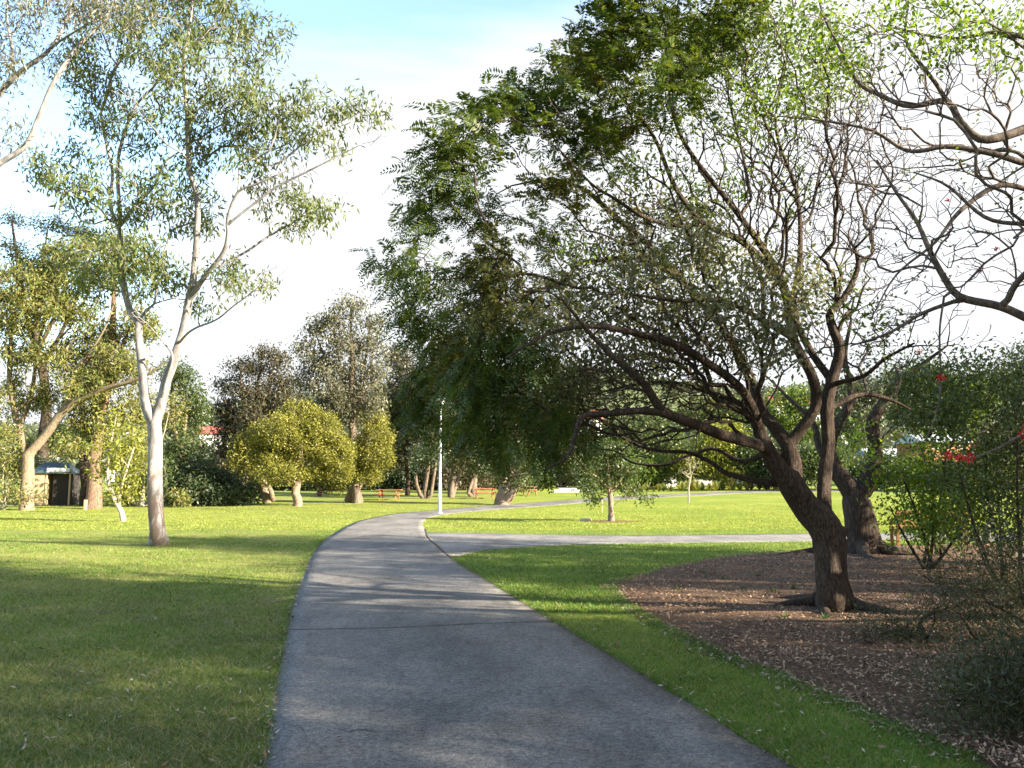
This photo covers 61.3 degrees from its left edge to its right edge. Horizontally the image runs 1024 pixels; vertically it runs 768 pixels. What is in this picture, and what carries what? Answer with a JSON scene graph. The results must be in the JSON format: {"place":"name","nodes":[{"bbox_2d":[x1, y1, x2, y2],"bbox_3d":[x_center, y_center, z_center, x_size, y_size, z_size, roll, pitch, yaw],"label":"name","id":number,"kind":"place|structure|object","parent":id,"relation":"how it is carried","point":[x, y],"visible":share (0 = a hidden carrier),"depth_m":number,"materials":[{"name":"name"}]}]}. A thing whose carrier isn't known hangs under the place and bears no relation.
{"place":"outdoors","nodes":[
{"label":"outdoors","id":0,"kind":"place"},
{"bbox_2d":[0,529,312,767],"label":"grass","id":1,"kind":"structure","parent":0,"point":[174,748],"depth_m":7.09,"materials":[{"name":"green plant"}]},
{"bbox_2d":[0,376,1023,767],"bbox_3d":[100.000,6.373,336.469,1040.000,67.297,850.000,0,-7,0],"label":"ground","id":2,"kind":"structure","parent":0,"point":[732,502],"depth_m":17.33,"materials":[{"name":"green plant"}]},
{"bbox_2d":[0,416,48,509],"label":"bush","id":3,"kind":"object","parent":2,"relation":"on","point":[12,464],"visible":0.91,"depth_m":49.27,"materials":[{"name":"green plant"}]},
{"bbox_2d":[1,416,79,482],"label":"bush","id":4,"kind":"object","parent":2,"relation":"on","point":[29,442],"visible":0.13,"depth_m":65.37,"materials":[{"name":"green plant"}]},
{"bbox_2d":[34,462,79,504],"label":"shed","id":5,"kind":"structure","parent":2,"relation":"on","point":[61,489],"depth_m":55.97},
{"bbox_2d":[34,448,80,492],"bbox_3d":[-31.042,6.532,59.170,4.361,4.194,3.074,0,-7,0],"label":"bush","id":6,"kind":"object","parent":2,"relation":"on","point":[45,461],"visible":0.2,"depth_m":58.94,"materials":[{"name":"green plant"}]},
{"bbox_2d":[0,205,126,465],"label":"tree","id":7,"kind":"object","parent":2,"relation":"on","point":[17,252],"visible":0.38,"depth_m":63.15,"materials":[{"name":"green plant"}]},
{"bbox_2d":[39,351,121,505],"bbox_3d":[-27.662,2.619,55.563,4.712,10.609,4.412,0,-7,0],"label":"dark gum","id":8,"kind":"object","parent":2,"relation":"on","point":[83,463],"visible":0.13,"depth_m":55.27,"materials":[{"name":"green plant"}]},
{"bbox_2d":[83,500,86,509],"bbox_3d":[-24.457,6.945,49.533,0.160,0.620,0.120,0,-7,0],"label":"marker post","id":9,"kind":"object","parent":2,"relation":"on","point":[85,505],"visible":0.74,"depth_m":49.48,"materials":[{"name":"white wood"}]},
{"bbox_2d":[0,228,171,509],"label":"gum tree","id":10,"kind":"object","parent":2,"relation":"on","point":[41,285],"visible":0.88,"depth_m":50.33,"materials":[{"name":"green plant"}]},
{"bbox_2d":[0,0,187,166],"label":"leaning gum","id":11,"kind":"object","parent":2,"relation":"on","point":[13,76],"visible":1,"depth_m":15.77,"materials":[{"name":"green plant"}]},
{"bbox_2d":[45,221,161,508],"bbox_3d":[-24.651,-1.174,51.928,7.091,17.390,4.908,0,-7,0],"label":"gum tree","id":12,"kind":"object","parent":2,"relation":"on","point":[93,496],"visible":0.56,"depth_m":51.24,"materials":[{"name":"green plant"}]},
{"bbox_2d":[79,403,147,521],"bbox_3d":[-16.780,3.262,36.287,3.156,5.046,3.281,0,-7,0],"label":"wattle","id":13,"kind":"object","parent":2,"relation":"on","point":[121,490],"visible":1,"depth_m":36.46,"materials":[{"name":"green plant"}]},
{"bbox_2d":[102,454,146,506],"bbox_3d":[-24.043,6.284,54.850,3.971,4.064,4.899,0,-7,0],"label":"bush","id":14,"kind":"object","parent":2,"relation":"on","point":[125,501],"visible":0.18,"depth_m":53.98,"materials":[{"name":"green plant"}]},
{"bbox_2d":[102,382,195,506],"bbox_3d":[-22.770,3.869,54.251,5.299,8.025,3.727,5,-8,-37],"label":"gum tree","id":15,"kind":"object","parent":2,"relation":"on","point":[164,428],"visible":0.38,"depth_m":54.04,"materials":[{"name":"green plant"}]},
{"bbox_2d":[133,452,182,506],"bbox_3d":[-22.179,6.159,54.140,2.955,4.337,3.666,2,-7,-16],"label":"bush","id":16,"kind":"object","parent":2,"relation":"on","point":[167,470],"visible":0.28,"depth_m":53.90,"materials":[{"name":"green plant"}]},
{"bbox_2d":[147,352,217,479],"bbox_3d":[-22.689,2.934,59.419,5.449,11.057,5.749,0,-7,0],"label":"gum tree","id":17,"kind":"object","parent":2,"relation":"on","point":[193,431],"visible":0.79,"depth_m":58.99,"materials":[{"name":"green plant"}]},
{"bbox_2d":[167,485,198,507],"bbox_3d":[-20.374,7.170,53.090,2.265,1.960,1.760,-3,-7,22],"label":"bush","id":18,"kind":"object","parent":2,"relation":"on","point":[181,496],"visible":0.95,"depth_m":52.89,"materials":[{"name":"green plant"}]},
{"bbox_2d":[14,0,397,545],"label":"gum tree","id":19,"kind":"object","parent":2,"relation":"on","point":[153,417],"visible":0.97,"depth_m":22.69,"materials":[{"name":"green plant"}]},
{"bbox_2d":[200,426,227,450],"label":"house","id":20,"kind":"structure","parent":2,"relation":"on","point":[208,431],"depth_m":166.96,"materials":[{"name":"red tile"}]},
{"bbox_2d":[163,448,266,506],"bbox_3d":[-19.549,6.378,56.099,5.916,4.403,6.428,5,-8,-39],"label":"bush","id":21,"kind":"object","parent":2,"relation":"on","point":[210,486],"visible":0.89,"depth_m":55.13,"materials":[{"name":"green plant"}]},
{"bbox_2d":[222,418,280,502],"bbox_3d":[-18.102,5.380,60.198,5.088,6.180,3.583,-4,-8,30],"label":"paperbark","id":22,"kind":"object","parent":2,"relation":"on","point":[239,445],"visible":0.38,"depth_m":59.81,"materials":[{"name":"plant"}]},
{"bbox_2d":[204,336,312,483],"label":"dark tree","id":23,"kind":"object","parent":2,"relation":"on","point":[229,409],"visible":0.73,"depth_m":69.75,"materials":[{"name":"green plant"}]},
{"bbox_2d":[242,395,358,506],"bbox_3d":[-13.428,4.273,55.126,7.357,7.326,5.166,2,-7,-19],"label":"paperbark","id":24,"kind":"object","parent":2,"relation":"on","point":[289,463],"visible":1,"depth_m":54.25,"materials":[{"name":"plant"}]},
{"bbox_2d":[239,463,388,490],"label":"thicket","id":25,"kind":"object","parent":2,"relation":"on","point":[289,488],"visible":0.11,"depth_m":81.83,"materials":[{"name":"green plant"}]},
{"bbox_2d":[300,463,348,495],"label":"bush","id":26,"kind":"object","parent":2,"relation":"on","point":[329,487],"visible":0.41,"depth_m":69.56,"materials":[{"name":"plant"}]},
{"bbox_2d":[277,287,394,502],"bbox_3d":[-12.057,0.886,59.433,8.247,15.067,5.165,0,-7,0],"label":"tall gum","id":27,"kind":"object","parent":2,"relation":"on","point":[336,401],"visible":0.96,"depth_m":59.14,"materials":[{"name":"green plant"}]},
{"bbox_2d":[330,409,397,502],"bbox_3d":[-10.206,4.703,59.386,4.613,7.468,4.704,4,-8,-31],"label":"paperbark","id":28,"kind":"object","parent":2,"relation":"on","point":[378,449],"visible":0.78,"depth_m":58.86,"materials":[{"name":"plant"}]},
{"bbox_2d":[375,489,403,499],"bbox_3d":[-9.005,8.127,63.361,1.900,0.794,1.610,-1,-7,6],"label":"picnic table","id":29,"kind":"object","parent":2,"relation":"on","point":[382,493],"visible":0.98,"depth_m":63.14,"materials":[{"name":"brown wood"}]},
{"bbox_2d":[364,339,430,494],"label":"casuarina","id":30,"kind":"object","parent":2,"relation":"on","point":[403,450],"visible":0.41,"depth_m":71.34,"materials":[{"name":"green plant"}]},
{"bbox_2d":[361,457,436,490],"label":"thicket","id":31,"kind":"object","parent":2,"relation":"on","point":[396,481],"visible":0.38,"depth_m":82.50,"materials":[{"name":"green plant"}]},
{"bbox_2d":[401,340,461,498],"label":"casuarina","id":32,"kind":"object","parent":2,"relation":"on","point":[427,468],"visible":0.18,"depth_m":65.37,"materials":[{"name":"green plant"}]},
{"bbox_2d":[437,398,444,512],"bbox_3d":[-3.811,3.782,45.877,0.520,6.200,0.520,0,-7,0],"label":"street lamp","id":33,"kind":"object","parent":2,"relation":"on","point":[439,497],"visible":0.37,"depth_m":45.61,"materials":[{"name":"metal"}]},
{"bbox_2d":[410,453,495,490],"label":"thicket","id":34,"kind":"object","parent":2,"relation":"on","point":[462,484],"visible":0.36,"depth_m":82.21,"materials":[{"name":"green plant"}]},
{"bbox_2d":[441,394,480,496],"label":"casuarina","id":35,"kind":"object","parent":2,"relation":"on","point":[452,486],"visible":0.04,"depth_m":67.33,"materials":[{"name":"green plant"}]},
{"bbox_2d":[456,360,502,496],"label":"casuarina","id":36,"kind":"object","parent":2,"relation":"on","point":[473,481],"visible":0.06,"depth_m":68.05,"materials":[{"name":"green plant"}]},
{"bbox_2d":[471,488,496,498],"bbox_3d":[-2.082,8.303,65.398,1.900,0.794,1.610,1,-7,-8],"label":"picnic table","id":37,"kind":"object","parent":2,"relation":"on","point":[476,492],"visible":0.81,"depth_m":64.98,"materials":[{"name":"brown wood"}]},
{"bbox_2d":[0,541,979,767],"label":"leaf litter","id":38,"kind":"object","parent":2,"relation":"on","point":[202,735],"visible":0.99,"depth_m":6.60,"materials":[{"name":"brown plant"}]},
{"bbox_2d":[465,432,546,504],"bbox_3d":[-0.391,5.506,57.189,6.163,5.636,3.730,-4,-7,28],"label":"paperbark","id":39,"kind":"object","parent":2,"relation":"on","point":[505,496],"visible":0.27,"depth_m":56.11,"materials":[{"name":"plant"}]},
{"bbox_2d":[483,374,535,483],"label":"casuarina","id":40,"kind":"object","parent":2,"relation":"on","point":[510,444],"visible":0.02,"depth_m":74.18,"materials":[{"name":"green plant"}]},
{"bbox_2d":[0,362,1023,478],"bbox_3d":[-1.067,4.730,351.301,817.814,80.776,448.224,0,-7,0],"label":"woods","id":41,"kind":"object","parent":2,"relation":"on","point":[29,427],"visible":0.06,"depth_m":225.22,"materials":[{"name":"green plant"}]},
{"bbox_2d":[480,464,558,488],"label":"thicket","id":42,"kind":"object","parent":2,"relation":"on","point":[493,483],"visible":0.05,"depth_m":86.16,"materials":[{"name":"green plant"}]},
{"bbox_2d":[516,486,537,494],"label":"picnic table","id":43,"kind":"object","parent":2,"relation":"on","point":[529,490],"visible":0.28,"depth_m":71.04,"materials":[{"name":"brown wood"}]},
{"bbox_2d":[545,394,591,487],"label":"casuarina","id":44,"kind":"object","parent":2,"relation":"on","point":[562,479],"visible":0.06,"depth_m":90.68,"materials":[{"name":"green plant"}]},
{"bbox_2d":[533,458,616,485],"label":"thicket","id":45,"kind":"object","parent":2,"relation":"on","point":[562,483],"visible":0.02,"depth_m":96.86,"materials":[{"name":"green plant"}]},
{"bbox_2d":[586,520,640,521],"bbox_3d":[4.337,5.754,36.271,2.497,0.018,1.947,3,-7,-22],"label":"mulch ring","id":46,"kind":"object","parent":2,"relation":"on","point":[614,521],"visible":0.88,"depth_m":35.95,"materials":[{"name":"brown soil"}]},
{"bbox_2d":[579,518,591,520],"bbox_3d":[3.136,5.791,36.858,0.597,0.142,0.398,0,-7,0],"label":"rock","id":47,"kind":"object","parent":46,"relation":"on","point":[586,519],"visible":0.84,"depth_m":36.73,"materials":[{"name":"stone"}]},
{"bbox_2d":[564,436,658,520],"bbox_3d":[4.122,3.916,36.465,3.938,3.844,3.238,0,-7,0],"label":"round tree","id":48,"kind":"object","parent":46,"relation":"on","point":[592,477],"visible":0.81,"depth_m":36.25,"materials":[{"name":"green plant"}]},
{"bbox_2d":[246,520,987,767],"bbox_3d":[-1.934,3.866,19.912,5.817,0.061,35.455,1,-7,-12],"label":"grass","id":49,"kind":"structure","parent":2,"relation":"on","point":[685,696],"depth_m":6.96,"materials":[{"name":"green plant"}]},
{"bbox_2d":[589,415,694,468],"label":"park tree","id":50,"kind":"object","parent":2,"relation":"on","point":[655,424],"visible":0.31,"depth_m":98.67,"materials":[{"name":"green plant"}]},
{"bbox_2d":[615,451,674,489],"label":"bush","id":51,"kind":"object","parent":2,"relation":"on","point":[655,476],"visible":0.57,"depth_m":84.39,"materials":[{"name":"green plant"}]},
{"bbox_2d":[643,483,649,490],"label":"flax clump","id":52,"kind":"object","parent":2,"relation":"on","point":[646,486],"visible":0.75,"depth_m":79.41,"materials":[{"name":"green plant"}]},
{"bbox_2d":[656,484,661,491],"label":"flax clump","id":53,"kind":"object","parent":2,"relation":"on","point":[658,488],"visible":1,"depth_m":78.89,"materials":[{"name":"green plant"}]},
{"bbox_2d":[661,482,667,490],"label":"flax clump","id":54,"kind":"object","parent":2,"relation":"on","point":[663,486],"visible":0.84,"depth_m":79.91,"materials":[{"name":"green plant"}]},
{"bbox_2d":[660,448,702,501],"bbox_3d":[11.991,6.196,59.816,2.907,4.172,2.383,-3,-7,27],"label":"sapling","id":55,"kind":"object","parent":2,"relation":"on","point":[689,459],"visible":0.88,"depth_m":59.54,"materials":[{"name":"green plant"}]},
{"bbox_2d":[678,482,686,490],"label":"flax clump","id":56,"kind":"object","parent":2,"relation":"on","point":[682,487],"visible":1,"depth_m":79.35,"materials":[{"name":"green plant"}]},
{"bbox_2d":[662,439,711,489],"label":"bush","id":57,"kind":"object","parent":2,"relation":"on","point":[673,474],"visible":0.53,"depth_m":84.25,"materials":[{"name":"green plant"}]},
{"bbox_2d":[684,478,697,490],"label":"flax clump","id":58,"kind":"object","parent":2,"relation":"on","point":[691,487],"visible":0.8,"depth_m":80.87,"materials":[{"name":"green plant"}]},
{"bbox_2d":[690,479,703,490],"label":"flax clump","id":59,"kind":"object","parent":2,"relation":"on","point":[697,486],"visible":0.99,"depth_m":79.92,"materials":[{"name":"green plant"}]},
{"bbox_2d":[699,481,705,490],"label":"flax clump","id":60,"kind":"object","parent":2,"relation":"on","point":[702,487],"visible":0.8,"depth_m":81.25,"materials":[{"name":"green plant"}]},
{"bbox_2d":[704,482,714,490],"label":"flax clump","id":61,"kind":"object","parent":2,"relation":"on","point":[708,487],"visible":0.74,"depth_m":80.52,"materials":[{"name":"green plant"}]},
{"bbox_2d":[710,481,720,490],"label":"flax clump","id":62,"kind":"object","parent":2,"relation":"on","point":[716,486],"visible":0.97,"depth_m":80.68,"materials":[{"name":"green plant"}]},
{"bbox_2d":[684,414,751,490],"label":"bush","id":63,"kind":"object","parent":2,"relation":"on","point":[705,441],"visible":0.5,"depth_m":82.67,"materials":[{"name":"green plant"}]},
{"bbox_2d":[665,389,770,482],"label":"park tree","id":64,"kind":"object","parent":2,"relation":"on","point":[715,412],"visible":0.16,"depth_m":109.00,"materials":[{"name":"green plant"}]},
{"bbox_2d":[718,478,726,489],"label":"flax clump","id":65,"kind":"object","parent":2,"relation":"on","point":[722,487],"visible":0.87,"depth_m":82.06,"materials":[{"name":"green plant"}]},
{"bbox_2d":[724,480,735,490],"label":"flax clump","id":66,"kind":"object","parent":2,"relation":"on","point":[729,487],"visible":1,"depth_m":81.34,"materials":[{"name":"green plant"}]},
{"bbox_2d":[728,479,738,490],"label":"flax clump","id":67,"kind":"object","parent":2,"relation":"on","point":[734,482],"visible":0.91,"depth_m":81.62,"materials":[{"name":"green plant"}]},
{"bbox_2d":[736,480,743,489],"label":"flax clump","id":68,"kind":"object","parent":2,"relation":"on","point":[739,486],"visible":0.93,"depth_m":81.59,"materials":[{"name":"green plant"}]},
{"bbox_2d":[718,427,772,489],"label":"bush","id":69,"kind":"object","parent":2,"relation":"on","point":[745,452],"visible":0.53,"depth_m":81.90,"materials":[{"name":"green plant"}]},
{"bbox_2d":[742,481,751,489],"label":"flax clump","id":70,"kind":"object","parent":2,"relation":"on","point":[746,486],"visible":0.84,"depth_m":81.65,"materials":[{"name":"green plant"}]},
{"bbox_2d":[742,439,815,490],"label":"bush","id":71,"kind":"object","parent":2,"relation":"on","point":[768,475],"visible":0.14,"depth_m":81.31,"materials":[{"name":"green plant"}]},
{"bbox_2d":[764,396,819,420],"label":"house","id":72,"kind":"structure","parent":2,"relation":"on","point":[788,410],"depth_m":186.88,"materials":[{"name":"white glass"}]},
{"bbox_2d":[762,378,824,450],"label":"park tree","id":73,"kind":"object","parent":2,"relation":"on","point":[782,414],"visible":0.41,"depth_m":119.89,"materials":[{"name":"green plant"}]},
{"bbox_2d":[610,544,1023,767],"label":"mulch bed","id":74,"kind":"object","parent":2,"relation":"on","point":[826,674],"visible":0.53,"depth_m":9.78,"materials":[{"name":"brown plant"}]},
{"bbox_2d":[349,0,968,617],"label":"spreading tree","id":75,"kind":"object","parent":74,"relation":"on","point":[463,370],"visible":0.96,"depth_m":10.35,"materials":[{"name":"green plant"}]},
{"bbox_2d":[777,611,788,617],"bbox_3d":[3.166,2.674,10.026,0.142,0.115,0.228,6,-9,-43],"label":"weed","id":76,"kind":"object","parent":74,"relation":"on","point":[785,615],"visible":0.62,"depth_m":10.03,"materials":[{"name":"green plant"}]},
{"bbox_2d":[707,0,1023,464],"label":"coral tree","id":77,"kind":"object","parent":74,"relation":"on","point":[968,131],"visible":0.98,"depth_m":8.85,"materials":[{"name":"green plant"}]},
{"bbox_2d":[728,237,1008,559],"bbox_3d":[8.149,0.111,19.573,6.054,7.608,4.454,0,-7,0],"label":"old tree","id":78,"kind":"object","parent":74,"relation":"on","point":[864,538],"visible":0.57,"depth_m":19.25,"materials":[{"name":"brown plant"}]},
{"bbox_2d":[791,521,1023,648],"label":"shrub","id":79,"kind":"object","parent":74,"relation":"on","point":[906,630],"visible":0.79,"depth_m":8.57,"materials":[{"name":"green plant"}]},
{"bbox_2d":[821,410,1023,569],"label":"shrub","id":80,"kind":"object","parent":74,"relation":"on","point":[930,511],"visible":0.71,"depth_m":15.80,"materials":[{"name":"green plant"}]},
{"bbox_2d":[889,511,967,545],"bbox_3d":[10.636,3.690,22.057,1.760,0.946,0.565,0,-7,4],"label":"park bench","id":81,"kind":"object","parent":74,"relation":"on","point":[892,538],"visible":0.09,"depth_m":21.90,"materials":[{"name":"brown wood"}]},
{"bbox_2d":[894,504,965,555],"bbox_3d":[9.115,3.151,18.861,1.672,1.378,1.791,0,-7,0],"label":"shrub","id":82,"kind":"object","parent":74,"relation":"on","point":[939,550],"visible":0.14,"depth_m":18.67,"materials":[{"name":"green plant"}]},
{"bbox_2d":[859,570,1023,758],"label":"shrub","id":83,"kind":"object","parent":74,"relation":"on","point":[1006,702],"visible":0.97,"depth_m":5.41,"materials":[{"name":"green plant"}]},
{"bbox_2d":[866,335,1023,580],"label":"shrub","id":84,"kind":"object","parent":74,"relation":"on","point":[1005,487],"visible":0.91,"depth_m":13.76,"materials":[{"name":"green plant"}]},
{"bbox_2d":[897,495,1023,646],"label":"shrub","id":85,"kind":"object","parent":74,"relation":"on","point":[1018,597],"visible":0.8,"depth_m":8.57,"materials":[{"name":"green plant"}]},
{"bbox_2d":[797,438,857,490],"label":"bush","id":86,"kind":"object","parent":2,"relation":"on","point":[811,455],"visible":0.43,"depth_m":80.33,"materials":[{"name":"green plant"}]},
{"bbox_2d":[820,370,903,457],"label":"park tree","id":87,"kind":"object","parent":2,"relation":"on","point":[863,405],"visible":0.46,"depth_m":119.37,"materials":[{"name":"green plant"}]},
{"bbox_2d":[848,448,896,462],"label":"house","id":88,"kind":"structure","parent":2,"relation":"on","point":[888,451],"depth_m":128.66,"materials":[{"name":"concrete"}]},
{"bbox_2d":[845,445,900,490],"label":"bush","id":89,"kind":"object","parent":2,"relation":"on","point":[853,469],"visible":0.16,"depth_m":82.53,"materials":[{"name":"green plant"}]},
{"bbox_2d":[871,358,947,432],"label":"park tree","id":90,"kind":"object","parent":2,"relation":"on","point":[891,415],"visible":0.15,"depth_m":129.92,"materials":[{"name":"green plant"}]},
{"bbox_2d":[883,449,945,490],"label":"bush","id":91,"kind":"object","parent":2,"relation":"on","point":[907,472],"visible":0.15,"depth_m":79.84,"materials":[{"name":"green plant"}]},
{"bbox_2d":[893,434,972,461],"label":"house","id":92,"kind":"structure","parent":2,"relation":"on","point":[903,442],"depth_m":98.52,"materials":[{"name":"white glass"}]},
{"bbox_2d":[925,372,1007,435],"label":"park tree","id":93,"kind":"object","parent":2,"relation":"on","point":[979,410],"visible":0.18,"depth_m":119.43,"materials":[{"name":"green plant"}]},
{"bbox_2d":[944,450,1022,490],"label":"bush","id":94,"kind":"object","parent":2,"relation":"on","point":[991,471],"visible":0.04,"depth_m":76.72,"materials":[{"name":"green plant"}]},
{"bbox_2d":[966,416,1023,451],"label":"park tree","id":95,"kind":"object","parent":2,"relation":"on","point":[979,433],"visible":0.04,"depth_m":108.92,"materials":[{"name":"green plant"}]},
{"bbox_2d":[981,332,1023,455],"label":"park tree","id":96,"kind":"object","parent":2,"relation":"on","point":[1020,369],"visible":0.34,"depth_m":90.31,"materials":[{"name":"green plant"}]},
{"bbox_2d":[0,529,1023,612],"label":"grass","id":97,"kind":"structure","parent":0,"point":[568,599],"depth_m":16.91,"materials":[{"name":"green plant"}]},
{"bbox_2d":[0,503,1023,529],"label":"grass","id":98,"kind":"structure","parent":0,"point":[273,526],"depth_m":37.90,"materials":[{"name":"green plant"}]},
{"bbox_2d":[0,0,1023,425],"label":"sky","id":99,"kind":"structure","parent":0,"point":[408,51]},
{"bbox_2d":[553,488,592,492],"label":"concrete plinth","id":100,"kind":"structure","parent":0,"point":[564,490],"depth_m":77.11,"materials":[{"name":"grey concrete"}]},
{"bbox_2d":[259,489,967,767],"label":"path","id":101,"kind":"structure","parent":0,"point":[550,695],"depth_m":6.89,"materials":[{"name":"grey asphalt"}]},
{"bbox_2d":[277,528,552,738],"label":"path cracks","id":102,"kind":"object","parent":101,"relation":"on","point":[427,536],"visible":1,"depth_m":9.78,"materials":[{"name":"black asphalt"}]},
{"bbox_2d":[250,533,1005,767],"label":"leaf litter","id":103,"kind":"object","parent":101,"relation":"on","point":[721,648],"visible":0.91,"depth_m":7.06,"materials":[{"name":"green plant"}]},
{"bbox_2d":[427,533,1023,556],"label":"side path","id":104,"kind":"structure","parent":0,"point":[456,544],"depth_m":24.61,"materials":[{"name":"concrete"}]}
]}

